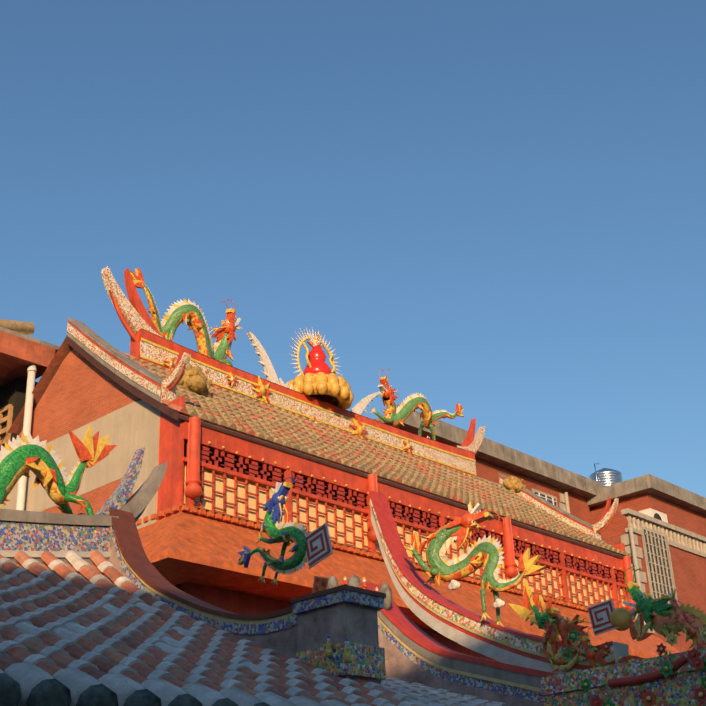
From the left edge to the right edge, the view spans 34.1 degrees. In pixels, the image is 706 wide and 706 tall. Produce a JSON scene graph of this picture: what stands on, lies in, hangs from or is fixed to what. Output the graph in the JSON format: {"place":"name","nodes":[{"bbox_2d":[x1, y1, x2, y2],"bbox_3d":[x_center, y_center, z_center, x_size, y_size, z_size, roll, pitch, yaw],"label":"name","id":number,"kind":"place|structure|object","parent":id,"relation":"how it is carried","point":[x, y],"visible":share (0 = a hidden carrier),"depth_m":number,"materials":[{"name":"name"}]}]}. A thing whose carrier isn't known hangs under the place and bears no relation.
{"place":"outdoors","nodes":[
{"label":"outdoors","id":0,"kind":"place"},
{"bbox_2d":[0,319,58,508],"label":"annex house","id":1,"kind":"structure","parent":0,"point":[20,350],"depth_m":16.36,"materials":[{"name":"red brick"}]},
{"bbox_2d":[16,364,36,509],"bbox_3d":[-4.768,2.536,15.236,0.805,6.259,0.126,-6,-25,7],"label":"drainpipe","id":2,"kind":"object","parent":1,"relation":"attached to","point":[27,422],"visible":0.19,"depth_m":15.92,"materials":[{"name":"white plastic"}]},
{"bbox_2d":[237,477,308,584],"bbox_3d":[-0.565,1.299,8.291,0.754,0.737,0.180,-24,-32,37],"label":"dragon sculpture","id":3,"kind":"object","parent":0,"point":[276,531],"visible":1,"depth_m":8.24,"materials":[{"name":"green ceramic"}]},
{"bbox_2d":[67,266,618,539],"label":"roof ridge","id":4,"kind":"structure","parent":0,"point":[149,342],"depth_m":17.66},
{"bbox_2d":[126,267,241,368],"bbox_3d":[-2.618,-0.346,17.631,0.578,1.513,2.312,-24,-32,37],"label":"dragon sculpture","id":5,"kind":"object","parent":4,"relation":"on","point":[178,313],"visible":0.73,"depth_m":17.62,"materials":[{"name":"green ceramic"}]},
{"bbox_2d":[164,356,413,453],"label":"flower ornaments","id":6,"kind":"object","parent":4,"relation":"attached to","point":[261,388],"visible":0.83,"depth_m":18.15},
{"bbox_2d":[246,332,380,420],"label":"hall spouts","id":7,"kind":"object","parent":4,"relation":"on","point":[269,373],"visible":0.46,"depth_m":18.63,"materials":[{"name":"white ceramic"}]},
{"bbox_2d":[288,328,353,408],"bbox_3d":[-0.607,0.222,19.558,1.163,1.477,1.340,-24,-32,37],"label":"flaming pearl ornament","id":8,"kind":"object","parent":4,"relation":"on","point":[320,379],"visible":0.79,"depth_m":19.26,"materials":[{"name":"yellow ceramic"}]},
{"bbox_2d":[370,369,464,440],"bbox_3d":[1.185,1.210,21.391,0.562,1.300,2.568,-24,-32,37],"label":"dragon sculpture","id":9,"kind":"object","parent":4,"relation":"on","point":[394,416],"visible":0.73,"depth_m":21.04,"materials":[{"name":"green ceramic"}]},
{"bbox_2d":[0,0,705,497],"label":"sky","id":10,"kind":"structure","parent":0,"point":[497,208],"materials":[{"name":"blue"}]},
{"bbox_2d":[404,532,551,625],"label":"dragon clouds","id":11,"kind":"structure","parent":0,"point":[525,612],"depth_m":9.44,"materials":[{"name":"orange ceramic"}]},
{"bbox_2d":[373,404,601,523],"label":"neighbour house","id":12,"kind":"structure","parent":0,"point":[568,491],"depth_m":31.25,"materials":[{"name":"concrete"}]},
{"bbox_2d":[541,612,705,705],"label":"roof ridge","id":13,"kind":"structure","parent":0,"point":[677,679],"depth_m":8.48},
{"bbox_2d":[623,566,705,655],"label":"dragon sculpture","id":14,"kind":"object","parent":13,"relation":"on","point":[663,617],"visible":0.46,"depth_m":8.82,"materials":[{"name":"green ceramic"}]},
{"bbox_2d":[586,474,705,651],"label":"neighbour house","id":15,"kind":"structure","parent":0,"point":[657,526],"depth_m":29.57,"materials":[{"name":"brick"}]},
{"bbox_2d":[589,463,622,486],"bbox_3d":[7.932,4.208,35.934,1.200,1.487,1.200,-24,-32,37],"label":"water tank","id":16,"kind":"object","parent":15,"relation":"on","point":[605,476],"visible":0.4,"depth_m":35.62,"materials":[{"name":"silver metal"}]},
{"label":"ground","id":17,"kind":"structure","parent":0,"visible":0},
{"bbox_2d":[0,550,435,705],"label":"tiled roof","id":18,"kind":"structure","parent":17,"relation":"on","point":[78,630],"depth_m":6.30,"materials":[{"name":"grey tile"}]},
{"bbox_2d":[0,447,628,705],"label":"hall ridges","id":19,"kind":"object","parent":18,"relation":"on","point":[394,640],"visible":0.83,"depth_m":9.29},
{"bbox_2d":[0,425,116,534],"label":"dragon sculpture","id":20,"kind":"object","parent":19,"relation":"on","point":[23,455],"visible":0.98,"depth_m":9.38,"materials":[{"name":"green ceramic"}]},
{"bbox_2d":[323,575,391,662],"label":"figurines","id":21,"kind":"object","parent":19,"relation":"on","point":[354,580],"visible":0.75,"depth_m":10.46},
{"bbox_2d":[295,522,632,635],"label":"hall frets","id":22,"kind":"object","parent":19,"relation":"on","point":[605,616],"visible":0.79,"depth_m":8.89,"materials":[{"name":"ceramic"}]},
{"bbox_2d":[381,677,508,705],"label":"tiled roof","id":23,"kind":"structure","parent":18,"relation":"attached to","point":[423,693],"depth_m":8.70,"materials":[{"name":"grey tile"}]},
{"bbox_2d":[578,626,637,667],"bbox_3d":[2.005,2.457,8.682,0.686,0.851,0.180,-24,-32,37],"label":"dragon sculpture","id":24,"kind":"object","parent":23,"relation":"on","point":[594,659],"visible":0.31,"depth_m":8.83,"materials":[{"name":"red ceramic"}]},
{"bbox_2d":[405,501,546,626],"bbox_3d":[1.084,1.828,9.991,1.281,1.207,0.374,-21,-31,34],"label":"dragon sculpture","id":25,"kind":"object","parent":18,"relation":"on","point":[487,553],"visible":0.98,"depth_m":10.14,"materials":[{"name":"green ceramic"}]},
{"bbox_2d":[529,593,598,665],"bbox_3d":[1.671,2.177,9.141,0.617,0.620,0.162,-24,-32,37],"label":"dragon sculpture","id":26,"kind":"object","parent":18,"relation":"attached to","point":[546,622],"visible":0.6,"depth_m":9.16,"materials":[{"name":"green ceramic"}]},
{"bbox_2d":[547,595,641,671],"bbox_3d":[1.869,2.284,8.968,0.825,0.902,0.215,-24,-32,37],"label":"dragon sculpture","id":27,"kind":"object","parent":18,"relation":"attached to","point":[564,626],"visible":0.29,"depth_m":9.08,"materials":[{"name":"red ceramic"}]},
{"bbox_2d":[0,349,604,589],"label":"hall wall","id":28,"kind":"structure","parent":17,"relation":"on","point":[81,395],"depth_m":14.97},
{"bbox_2d":[0,335,631,563],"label":"hall roof","id":29,"kind":"structure","parent":28,"relation":"on","point":[224,410],"depth_m":16.99,"materials":[{"name":"brown tile"}]},
{"bbox_2d":[168,364,212,395],"bbox_3d":[-2.266,0.433,16.146,0.585,0.625,0.571,-6,-26,8],"label":"stone lion ornament","id":30,"kind":"object","parent":29,"relation":"on","point":[194,380],"visible":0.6,"depth_m":15.96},
{"bbox_2d":[105,396,680,661],"bbox_3d":[1.510,5.219,15.599,1.650,7.210,11.560,-24,-32,37],"label":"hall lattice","id":31,"kind":"object","parent":28,"relation":"attached to","point":[200,532],"visible":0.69,"depth_m":14.57,"materials":[{"name":"red wood"}]},
{"bbox_2d":[502,476,525,493],"bbox_3d":[3.135,2.604,22.353,0.450,0.481,0.439,-6,-26,8],"label":"roof ornament","id":32,"kind":"object","parent":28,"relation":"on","point":[513,484],"visible":0.73,"depth_m":22.21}
]}

